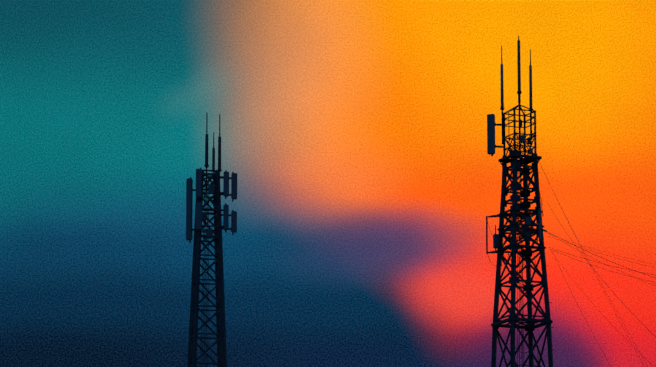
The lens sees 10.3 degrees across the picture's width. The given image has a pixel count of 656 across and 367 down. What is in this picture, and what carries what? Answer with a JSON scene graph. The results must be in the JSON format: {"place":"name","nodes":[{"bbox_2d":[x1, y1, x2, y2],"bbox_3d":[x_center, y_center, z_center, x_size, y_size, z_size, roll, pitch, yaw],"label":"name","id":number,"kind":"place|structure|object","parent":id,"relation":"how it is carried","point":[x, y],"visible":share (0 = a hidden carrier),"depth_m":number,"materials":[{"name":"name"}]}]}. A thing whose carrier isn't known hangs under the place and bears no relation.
{"place":"outdoors","nodes":[
{"label":"outdoors","id":0,"kind":"place"},
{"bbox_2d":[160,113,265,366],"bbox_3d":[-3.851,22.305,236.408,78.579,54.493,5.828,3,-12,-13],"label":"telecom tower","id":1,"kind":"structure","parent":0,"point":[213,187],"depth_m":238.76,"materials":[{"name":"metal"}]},
{"bbox_2d":[0,0,655,366],"label":"sky","id":2,"kind":"structure","parent":0,"point":[353,133],"materials":[{"name":"multicoloured"}]},
{"label":"ground","id":3,"kind":"structure","parent":0,"visible":0},
{"bbox_2d":[486,35,554,366],"bbox_3d":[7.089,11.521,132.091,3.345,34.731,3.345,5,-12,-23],"label":"telecom tower","id":4,"kind":"structure","parent":3,"relation":"on","point":[524,231],"depth_m":133.95,"materials":[{"name":"metal"}]},
{"bbox_2d":[540,164,654,365],"bbox_3d":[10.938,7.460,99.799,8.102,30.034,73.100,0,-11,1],"label":"cables","id":5,"kind":"object","parent":4,"relation":"attached to","point":[596,272],"visible":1,"depth_m":126.85,"materials":[{"name":"rubber"}]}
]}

